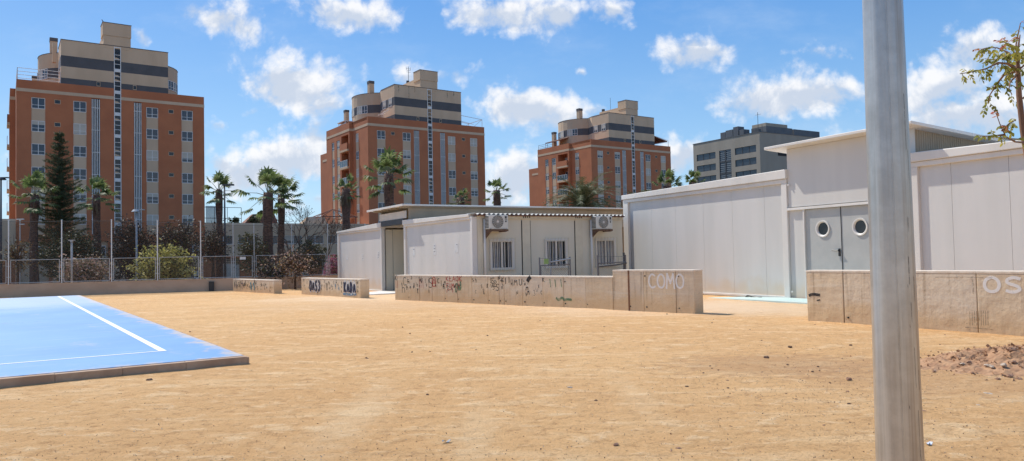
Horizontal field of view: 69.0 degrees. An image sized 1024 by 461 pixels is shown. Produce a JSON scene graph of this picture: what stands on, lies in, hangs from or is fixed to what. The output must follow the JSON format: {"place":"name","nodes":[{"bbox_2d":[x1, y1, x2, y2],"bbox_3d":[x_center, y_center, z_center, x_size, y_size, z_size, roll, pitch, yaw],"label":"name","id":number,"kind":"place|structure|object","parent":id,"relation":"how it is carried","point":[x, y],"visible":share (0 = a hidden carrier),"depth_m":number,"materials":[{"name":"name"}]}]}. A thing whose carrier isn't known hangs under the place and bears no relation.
{"place":"outdoors","nodes":[
{"label":"outdoors","id":0,"kind":"place"},
{"bbox_2d":[0,288,1023,460],"bbox_3d":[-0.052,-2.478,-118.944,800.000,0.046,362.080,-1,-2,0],"label":"ground","id":1,"kind":"structure","parent":0,"point":[344,334],"depth_m":8.53,"materials":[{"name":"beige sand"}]},
{"bbox_2d":[0,234,38,283],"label":"sapling","id":2,"kind":"object","parent":1,"relation":"on","point":[14,255],"visible":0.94,"depth_m":38.16,"materials":[{"name":"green plant"}]},
{"bbox_2d":[68,240,74,282],"bbox_3d":[-22.956,1.942,38.844,0.320,2.910,0.143,-1,-2,0],"label":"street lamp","id":3,"kind":"object","parent":1,"relation":"on","point":[71,241],"visible":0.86,"depth_m":38.83,"materials":[{"name":"grey metal"}]},
{"bbox_2d":[0,295,248,387],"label":"sports court","id":4,"kind":"object","parent":1,"relation":"on","point":[49,339],"visible":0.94,"depth_m":13.14,"materials":[{"name":"paint"}]},
{"bbox_2d":[0,275,337,297],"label":"boundary wall","id":5,"kind":"structure","parent":1,"relation":"on","point":[93,288],"depth_m":38.56,"materials":[{"name":"beige concrete"}]},
{"bbox_2d":[0,219,337,283],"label":"yard fence","id":6,"kind":"object","parent":5,"relation":"on","point":[200,272],"visible":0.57,"depth_m":39.22,"materials":[{"name":"grey metal"}]},
{"bbox_2d":[233,279,281,293],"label":"concrete wall","id":7,"kind":"structure","parent":1,"relation":"on","point":[259,286],"depth_m":36.50,"materials":[{"name":"white concrete"}]},
{"bbox_2d":[272,244,323,288],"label":"blossom tree","id":8,"kind":"object","parent":1,"relation":"on","point":[293,266],"visible":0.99,"depth_m":39.86,"materials":[{"name":"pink plant"}]},
{"bbox_2d":[301,277,368,297],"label":"concrete wall","id":9,"kind":"structure","parent":1,"relation":"on","point":[348,287],"depth_m":31.06,"materials":[{"name":"white concrete"}]},
{"bbox_2d":[369,291,394,294],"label":"entrance slab","id":10,"kind":"structure","parent":1,"relation":"on","point":[379,292],"depth_m":32.76,"materials":[{"name":"white concrete"}]},
{"bbox_2d":[336,204,624,291],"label":"prefab classrooms","id":11,"kind":"structure","parent":1,"relation":"on","point":[520,246],"depth_m":29.52,"materials":[{"name":"white paint"}]},
{"bbox_2d":[483,215,507,242],"bbox_3d":[-0.590,-0.053,26.972,0.829,1.003,0.500,0,-2,-30],"label":"air conditioner","id":12,"kind":"object","parent":11,"relation":"attached to","point":[499,223],"visible":1,"depth_m":26.79,"materials":[{"name":"white metal"}]},
{"bbox_2d":[489,238,515,271],"bbox_3d":[-0.362,0.894,27.338,1.090,1.260,0.169,0,-2,-30],"label":"window","id":13,"kind":"structure","parent":11,"relation":"in","point":[501,251],"depth_m":27.37,"materials":[{"name":"white paint"}]},
{"bbox_2d":[544,237,568,269],"bbox_3d":[1.699,0.891,28.527,1.090,1.260,0.169,0,-2,-30],"label":"window","id":14,"kind":"structure","parent":11,"relation":"in","point":[554,248],"depth_m":28.55,"materials":[{"name":"grey glass"}]},
{"bbox_2d":[592,216,612,237],"bbox_3d":[3.507,-0.059,29.336,0.829,1.003,0.500,0,-2,-30],"label":"air conditioner","id":15,"kind":"object","parent":11,"relation":"attached to","point":[602,223],"visible":1,"depth_m":29.14,"materials":[{"name":"metal"}]},
{"bbox_2d":[595,238,617,267],"bbox_3d":[3.739,0.888,29.704,1.080,1.260,0.169,0,-2,-30],"label":"window","id":16,"kind":"structure","parent":11,"relation":"in","point":[604,247],"depth_m":29.72,"materials":[{"name":"white paint"}]},
{"bbox_2d":[395,269,702,313],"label":"concrete wall","id":17,"kind":"structure","parent":1,"relation":"on","point":[666,290],"depth_m":21.56,"materials":[{"name":"white concrete"}]},
{"bbox_2d":[539,257,570,275],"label":"gate","id":18,"kind":"structure","parent":1,"relation":"on","point":[546,260],"depth_m":25.87,"materials":[{"name":"metal"}]},
{"bbox_2d":[597,253,626,275],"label":"gate","id":19,"kind":"structure","parent":1,"relation":"on","point":[624,262],"depth_m":26.59,"materials":[{"name":"metal"}]},
{"bbox_2d":[712,297,806,303],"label":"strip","id":20,"kind":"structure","parent":1,"relation":"on","point":[785,300],"depth_m":22.81,"materials":[{"name":"paint"}]},
{"bbox_2d":[621,121,1023,298],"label":"prefab hall","id":21,"kind":"structure","parent":1,"relation":"on","point":[778,233],"depth_m":22.23,"materials":[{"name":"white paint"}]},
{"bbox_2d":[805,207,841,269],"bbox_3d":[9.298,0.687,22.187,0.080,2.700,1.275,0,-2,-27],"label":"door","id":22,"kind":"structure","parent":21,"relation":"in","point":[823,225],"depth_m":22.19,"materials":[{"name":"paint"}]},
{"bbox_2d":[841,205,869,269],"bbox_3d":[9.880,0.636,21.042,0.080,2.700,1.275,0,-2,-27],"label":"door","id":23,"kind":"structure","parent":21,"relation":"in","point":[854,219],"depth_m":21.21,"materials":[{"name":"paint"}]},
{"bbox_2d":[862,0,924,460],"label":"steel pole","id":24,"kind":"object","parent":1,"relation":"on","point":[898,418],"visible":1,"depth_m":2.65,"materials":[{"name":"grey metal"}]},
{"bbox_2d":[806,270,1023,335],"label":"concrete wall","id":25,"kind":"structure","parent":1,"relation":"on","point":[985,301],"depth_m":13.89,"materials":[{"name":"white concrete"}]},
{"bbox_2d":[850,343,1023,383],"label":"earth mound","id":26,"kind":"object","parent":1,"relation":"on","point":[995,356],"visible":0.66,"depth_m":9.46,"materials":[{"name":"brown soil"}]},
{"bbox_2d":[960,21,1023,154],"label":"young tree","id":27,"kind":"object","parent":1,"relation":"on","point":[1016,69],"visible":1,"depth_m":6.61,"materials":[{"name":"green plant"}]},
{"bbox_2d":[0,0,1023,222],"label":"sky","id":28,"kind":"structure","parent":0,"point":[272,77],"materials":[{"name":"blue"}]},
{"label":"street","id":29,"kind":"structure","parent":0,"visible":0},
{"bbox_2d":[0,177,9,282],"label":"street lamp","id":30,"kind":"object","parent":29,"relation":"on","point":[2,178],"visible":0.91,"depth_m":48.02,"materials":[{"name":"metal"}]},
{"bbox_2d":[2,219,15,283],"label":"shop building","id":31,"kind":"structure","parent":29,"relation":"on","point":[12,231],"depth_m":93.03,"materials":[{"name":"brick"}]},
{"bbox_2d":[8,169,62,283],"bbox_3d":[-37.213,0.531,58.172,3.880,10.747,3.808,-2,-2,31],"label":"fan palm","id":32,"kind":"object","parent":29,"relation":"on","point":[34,209],"visible":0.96,"depth_m":57.80,"materials":[{"name":"green plant"}]},
{"bbox_2d":[23,131,92,282],"bbox_3d":[-36.375,-1.070,60.120,4.748,14.031,4.992,1,-3,-44],"label":"conifer","id":33,"kind":"object","parent":29,"relation":"on","point":[59,169],"visible":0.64,"depth_m":59.83,"materials":[{"name":"green plant"}]},
{"bbox_2d":[33,225,120,282],"bbox_3d":[-31.586,2.667,53.977,5.395,6.152,4.838,-1,-2,0],"label":"street tree","id":34,"kind":"object","parent":29,"relation":"on","point":[85,248],"visible":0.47,"depth_m":53.32,"materials":[{"name":"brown plant"}]},
{"bbox_2d":[50,251,115,282],"bbox_3d":[-23.713,3.126,41.420,3.163,4.054,3.277,1,-3,-44],"label":"flowering bush","id":35,"kind":"object","parent":29,"relation":"on","point":[90,270],"visible":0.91,"depth_m":41.06,"materials":[{"name":"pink plant"}]},
{"bbox_2d":[75,175,121,281],"bbox_3d":[-32.134,0.655,57.979,3.282,10.282,3.445,-1,-2,8],"label":"fan palm","id":36,"kind":"object","parent":29,"relation":"on","point":[97,182],"visible":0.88,"depth_m":57.87,"materials":[{"name":"green plant"}]},
{"bbox_2d":[7,20,204,283],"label":"apartment tower","id":37,"kind":"structure","parent":29,"relation":"on","point":[120,113],"depth_m":100.35,"materials":[{"name":"brick"}]},
{"bbox_2d":[31,97,44,108],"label":"window","id":38,"kind":"structure","parent":37,"relation":"in","point":[38,103],"depth_m":95.42,"materials":[{"name":"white glass"}]},
{"bbox_2d":[31,120,44,131],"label":"window","id":39,"kind":"structure","parent":37,"relation":"in","point":[36,126],"depth_m":95.31,"materials":[{"name":"white glass"}]},
{"bbox_2d":[31,143,44,154],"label":"window","id":40,"kind":"structure","parent":37,"relation":"in","point":[36,149],"depth_m":95.21,"materials":[{"name":"white glass"}]},
{"bbox_2d":[31,167,44,177],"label":"window","id":41,"kind":"structure","parent":37,"relation":"in","point":[32,168],"depth_m":95.12,"materials":[{"name":"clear glass"}]},
{"bbox_2d":[73,101,85,111],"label":"window","id":42,"kind":"structure","parent":37,"relation":"in","point":[78,106],"depth_m":98.02,"materials":[{"name":"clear glass"}]},
{"bbox_2d":[73,123,85,134],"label":"window","id":43,"kind":"structure","parent":37,"relation":"in","point":[77,128],"depth_m":97.92,"materials":[{"name":"white glass"}]},
{"bbox_2d":[73,146,85,156],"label":"window","id":44,"kind":"structure","parent":37,"relation":"in","point":[79,151],"depth_m":97.83,"materials":[{"name":"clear glass"}]},
{"bbox_2d":[73,168,86,179],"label":"window","id":45,"kind":"structure","parent":37,"relation":"in","point":[81,173],"depth_m":97.77,"materials":[{"name":"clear glass"}]},
{"bbox_2d":[74,191,86,201],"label":"window","id":46,"kind":"structure","parent":37,"relation":"in","point":[84,195],"depth_m":97.76,"materials":[{"name":"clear glass"}]},
{"bbox_2d":[74,214,86,224],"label":"window","id":47,"kind":"structure","parent":37,"relation":"in","point":[76,215],"depth_m":97.66,"materials":[{"name":"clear glass"}]},
{"bbox_2d":[114,47,121,239],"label":"stair window","id":48,"kind":"structure","parent":37,"relation":"in","point":[117,94],"depth_m":100.32,"materials":[{"name":"white glass"}]},
{"bbox_2d":[146,107,157,117],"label":"window","id":49,"kind":"structure","parent":37,"relation":"in","point":[150,112],"depth_m":102.95,"materials":[{"name":"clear glass"}]},
{"bbox_2d":[146,129,157,138],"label":"window","id":50,"kind":"structure","parent":37,"relation":"in","point":[150,133],"depth_m":102.85,"materials":[{"name":"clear glass"}]},
{"bbox_2d":[146,150,157,160],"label":"window","id":51,"kind":"structure","parent":37,"relation":"in","point":[152,155],"depth_m":102.72,"materials":[{"name":"white glass"}]},
{"bbox_2d":[147,172,157,181],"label":"window","id":52,"kind":"structure","parent":37,"relation":"in","point":[151,176],"depth_m":102.65,"materials":[{"name":"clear glass"}]},
{"bbox_2d":[147,193,157,203],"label":"window","id":53,"kind":"structure","parent":37,"relation":"in","point":[152,198],"depth_m":102.55,"materials":[{"name":"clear glass"}]},
{"bbox_2d":[147,215,158,224],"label":"window","id":54,"kind":"structure","parent":37,"relation":"in","point":[149,217],"depth_m":102.45,"materials":[{"name":"white glass"}]},
{"bbox_2d":[181,110,192,120],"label":"window","id":55,"kind":"structure","parent":37,"relation":"in","point":[185,115],"depth_m":105.49,"materials":[{"name":"clear glass"}]},
{"bbox_2d":[182,131,192,141],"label":"window","id":56,"kind":"structure","parent":37,"relation":"in","point":[186,136],"depth_m":105.44,"materials":[{"name":"clear glass"}]},
{"bbox_2d":[182,152,192,162],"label":"window","id":57,"kind":"structure","parent":37,"relation":"in","point":[186,156],"depth_m":105.30,"materials":[{"name":"white glass"}]},
{"bbox_2d":[182,173,192,182],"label":"window","id":58,"kind":"structure","parent":37,"relation":"in","point":[186,177],"depth_m":105.19,"materials":[{"name":"clear glass"}]},
{"bbox_2d":[182,194,192,203],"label":"window","id":59,"kind":"structure","parent":37,"relation":"in","point":[186,198],"depth_m":105.08,"materials":[{"name":"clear glass"}]},
{"bbox_2d":[182,215,192,224],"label":"window","id":60,"kind":"structure","parent":37,"relation":"in","point":[187,218],"depth_m":104.98,"materials":[{"name":"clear glass"}]},
{"bbox_2d":[96,213,162,280],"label":"street tree","id":61,"kind":"object","parent":29,"relation":"on","point":[126,251],"visible":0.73,"depth_m":55.55,"materials":[{"name":"brown plant"}]},
{"bbox_2d":[131,209,144,278],"bbox_3d":[-25.088,2.022,49.978,0.820,6.894,0.640,-1,-2,0],"label":"street lamp","id":62,"kind":"object","parent":29,"relation":"on","point":[136,210],"visible":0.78,"depth_m":49.97,"materials":[{"name":"metal"}]},
{"bbox_2d":[122,238,207,280],"bbox_3d":[-19.982,2.785,42.639,4.297,4.665,4.084,1,-3,-43],"label":"bush","id":63,"kind":"object","parent":29,"relation":"on","point":[172,267],"visible":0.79,"depth_m":42.02,"materials":[{"name":"green plant"}]},
{"bbox_2d":[140,215,214,279],"bbox_3d":[-25.291,2.225,56.816,5.271,6.964,4.765,-2,-2,27],"label":"street tree","id":64,"kind":"object","parent":29,"relation":"on","point":[182,238],"visible":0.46,"depth_m":56.72,"materials":[{"name":"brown plant"}]},
{"bbox_2d":[191,220,234,278],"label":"street tree","id":65,"kind":"object","parent":29,"relation":"on","point":[214,244],"visible":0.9,"depth_m":59.76,"materials":[{"name":"green plant"}]},
{"bbox_2d":[199,170,237,278],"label":"fan palm","id":66,"kind":"object","parent":29,"relation":"on","point":[218,199],"visible":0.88,"depth_m":61.84,"materials":[{"name":"green plant"}]},
{"bbox_2d":[222,184,233,276],"bbox_3d":[-22.819,1.008,60.017,0.890,9.505,0.260,-1,-2,0],"label":"street lamp","id":67,"kind":"object","parent":29,"relation":"on","point":[224,185],"visible":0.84,"depth_m":60.00,"materials":[{"name":"metal"}]},
{"bbox_2d":[232,230,275,277],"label":"street tree","id":68,"kind":"object","parent":29,"relation":"on","point":[246,250],"visible":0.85,"depth_m":52.65,"materials":[{"name":"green plant"}]},
{"bbox_2d":[232,166,295,275],"bbox_3d":[-17.559,0.267,53.961,4.499,10.160,4.239,-1,-2,7],"label":"fan palm","id":69,"kind":"object","parent":29,"relation":"on","point":[268,176],"visible":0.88,"depth_m":53.77,"materials":[{"name":"green plant"}]},
{"bbox_2d":[250,254,289,279],"bbox_3d":[-13.292,3.112,41.103,2.379,3.625,2.240,-1,-2,0],"label":"purple bush","id":70,"kind":"object","parent":29,"relation":"on","point":[269,271],"visible":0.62,"depth_m":40.87,"materials":[{"name":"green plant"}]},
{"bbox_2d":[259,172,305,276],"bbox_3d":[-18.123,0.436,59.036,3.713,10.201,3.788,-1,-2,1],"label":"fan palm","id":71,"kind":"object","parent":29,"relation":"on","point":[281,227],"visible":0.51,"depth_m":58.85,"materials":[{"name":"green plant"}]},
{"bbox_2d":[205,223,368,278],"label":"shop building","id":72,"kind":"structure","parent":29,"relation":"on","point":[236,229],"depth_m":110.76,"materials":[{"name":"brick"}]},
{"bbox_2d":[206,206,241,222],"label":"terrace enclosure","id":73,"kind":"object","parent":72,"relation":"on","point":[209,208],"visible":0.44,"depth_m":108.89,"materials":[{"name":"metal"}]},
{"bbox_2d":[223,235,232,243],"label":"window","id":74,"kind":"structure","parent":72,"relation":"in","point":[230,240],"depth_m":108.31,"materials":[{"name":"grey glass"}]},
{"bbox_2d":[223,264,239,277],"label":"garage door","id":75,"kind":"structure","parent":72,"relation":"in","point":[228,266],"depth_m":108.31,"materials":[{"name":"grey metal"}]},
{"bbox_2d":[228,216,239,222],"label":"roof shrub","id":76,"kind":"object","parent":72,"relation":"on","point":[235,220],"visible":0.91,"depth_m":109.88,"materials":[{"name":"green plant"}]},
{"bbox_2d":[247,214,261,222],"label":"roof shrub","id":77,"kind":"object","parent":72,"relation":"on","point":[253,220],"visible":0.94,"depth_m":111.48,"materials":[{"name":"green plant"}]},
{"bbox_2d":[242,214,275,222],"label":"tiled canopy","id":78,"kind":"object","parent":72,"relation":"on","point":[251,215],"visible":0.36,"depth_m":112.78,"materials":[{"name":"ceramic"}]},
{"bbox_2d":[285,235,301,243],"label":"window","id":79,"kind":"structure","parent":72,"relation":"in","point":[288,237],"depth_m":113.51,"materials":[{"name":"grey glass"}]},
{"bbox_2d":[308,235,323,243],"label":"window","id":80,"kind":"structure","parent":72,"relation":"in","point":[320,239],"depth_m":115.72,"materials":[{"name":"grey glass"}]},
{"bbox_2d":[313,209,357,223],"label":"pergola","id":81,"kind":"object","parent":72,"relation":"on","point":[351,216],"visible":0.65,"depth_m":119.49,"materials":[{"name":"wood"}]},
{"bbox_2d":[300,216,326,223],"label":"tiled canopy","id":82,"kind":"object","parent":81,"relation":"attached to","point":[312,220],"visible":0.36,"depth_m":117.70,"materials":[{"name":"grey"}]},
{"bbox_2d":[261,200,339,271],"bbox_3d":[-16.344,1.635,57.513,5.876,7.833,4.447,0,-2,-20],"label":"bare tree","id":83,"kind":"object","parent":29,"relation":"on","point":[305,223],"visible":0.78,"depth_m":57.23,"materials":[{"name":"brown plant"}]},
{"bbox_2d":[288,236,330,275],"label":"street tree","id":84,"kind":"object","parent":29,"relation":"on","point":[313,247],"visible":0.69,"depth_m":51.78,"materials":[{"name":"green plant"}]},
{"bbox_2d":[322,253,337,275],"bbox_3d":[-10.161,3.115,42.918,1.550,3.612,1.956,-1,-2,-16],"label":"magenta bush","id":85,"kind":"object","parent":29,"relation":"on","point":[333,267],"visible":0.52,"depth_m":42.64,"materials":[{"name":"pink plant"}]},
{"bbox_2d":[316,216,354,275],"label":"bare tree","id":86,"kind":"object","parent":29,"relation":"on","point":[334,228],"visible":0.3,"depth_m":50.19,"materials":[{"name":"brown plant"}]},
{"bbox_2d":[334,173,359,230],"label":"fan palm","id":87,"kind":"object","parent":29,"relation":"on","point":[345,198],"visible":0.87,"depth_m":61.80,"materials":[{"name":"green plant"}]},
{"bbox_2d":[362,146,414,206],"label":"fan palm","id":88,"kind":"object","parent":29,"relation":"on","point":[388,157],"visible":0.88,"depth_m":55.89,"materials":[{"name":"green plant"}]},
{"bbox_2d":[320,67,485,224],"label":"apartment tower","id":89,"kind":"structure","parent":29,"relation":"on","point":[416,121],"depth_m":127.46,"materials":[{"name":"brick"}]},
{"bbox_2d":[377,130,384,138],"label":"window","id":90,"kind":"structure","parent":89,"relation":"in","point":[380,134],"depth_m":122.30,"materials":[{"name":"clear glass"}]},
{"bbox_2d":[403,132,410,140],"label":"window","id":91,"kind":"structure","parent":89,"relation":"in","point":[406,136],"depth_m":124.94,"materials":[{"name":"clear glass"}]},
{"bbox_2d":[403,150,410,158],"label":"window","id":92,"kind":"structure","parent":89,"relation":"in","point":[406,153],"depth_m":124.85,"materials":[{"name":"grey glass"}]},
{"bbox_2d":[427,89,433,203],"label":"stair window","id":93,"kind":"structure","parent":89,"relation":"in","point":[430,147],"depth_m":127.28,"materials":[{"name":"grey glass"}]},
{"bbox_2d":[448,136,454,144],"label":"window","id":94,"kind":"structure","parent":89,"relation":"in","point":[451,140],"depth_m":129.82,"materials":[{"name":"grey glass"}]},
{"bbox_2d":[448,153,455,161],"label":"window","id":95,"kind":"structure","parent":89,"relation":"in","point":[451,156],"depth_m":129.78,"materials":[{"name":"grey glass"}]},
{"bbox_2d":[448,170,455,178],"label":"window","id":96,"kind":"structure","parent":89,"relation":"in","point":[452,173],"depth_m":129.70,"materials":[{"name":"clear glass"}]},
{"bbox_2d":[449,187,455,195],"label":"window","id":97,"kind":"structure","parent":89,"relation":"in","point":[452,190],"depth_m":129.54,"materials":[{"name":"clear glass"}]},
{"bbox_2d":[453,188,471,204],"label":"fan palm","id":98,"kind":"object","parent":29,"relation":"on","point":[460,198],"visible":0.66,"depth_m":59.85,"materials":[{"name":"green plant"}]},
{"bbox_2d":[482,177,511,205],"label":"fan palm","id":99,"kind":"object","parent":29,"relation":"on","point":[496,194],"visible":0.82,"depth_m":61.92,"materials":[{"name":"green plant"}]},
{"bbox_2d":[541,171,626,207],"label":"date palm","id":100,"kind":"object","parent":29,"relation":"on","point":[585,195],"visible":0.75,"depth_m":54.39,"materials":[{"name":"green plant"}]},
{"bbox_2d":[529,100,671,207],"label":"apartment tower","id":101,"kind":"structure","parent":29,"relation":"on","point":[620,141],"depth_m":154.61,"materials":[{"name":"brick"}]},
{"bbox_2d":[631,116,635,192],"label":"stair window","id":102,"kind":"structure","parent":101,"relation":"in","point":[632,119],"depth_m":154.21,"materials":[{"name":"grey glass"}]},
{"bbox_2d":[652,168,684,189],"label":"fan palm","id":103,"kind":"object","parent":29,"relation":"on","point":[670,174],"visible":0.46,"depth_m":59.90,"materials":[{"name":"green plant"}]},
{"bbox_2d":[684,169,705,184],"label":"fan palm","id":104,"kind":"object","parent":29,"relation":"on","point":[691,173],"visible":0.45,"depth_m":64.02,"materials":[{"name":"green plant"}]},
{"bbox_2d":[693,112,819,183],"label":"office block","id":105,"kind":"structure","parent":29,"relation":"on","point":[738,151],"depth_m":192.59,"materials":[{"name":"metal"}]},
{"bbox_2d":[697,152,715,160],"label":"strip window","id":106,"kind":"structure","parent":105,"relation":"in","point":[712,155],"depth_m":201.47,"materials":[{"name":"glass"}]},
{"bbox_2d":[697,163,715,171],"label":"strip window","id":107,"kind":"structure","parent":105,"relation":"in","point":[710,167],"depth_m":201.47,"materials":[{"name":"glass"}]},
{"bbox_2d":[698,175,715,182],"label":"strip window","id":108,"kind":"structure","parent":105,"relation":"in","point":[708,178],"depth_m":201.17,"materials":[{"name":"glass"}]},
{"bbox_2d":[735,145,755,154],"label":"strip window","id":109,"kind":"structure","parent":105,"relation":"in","point":[748,149],"depth_m":189.95,"materials":[{"name":"glass"}]},
{"bbox_2d":[736,157,755,166],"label":"strip window","id":110,"kind":"structure","parent":105,"relation":"in","point":[749,161],"depth_m":189.79,"materials":[{"name":"glass"}]},
{"bbox_2d":[736,169,756,176],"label":"strip window","id":111,"kind":"structure","parent":105,"relation":"in","point":[750,172],"depth_m":189.68,"materials":[{"name":"glass"}]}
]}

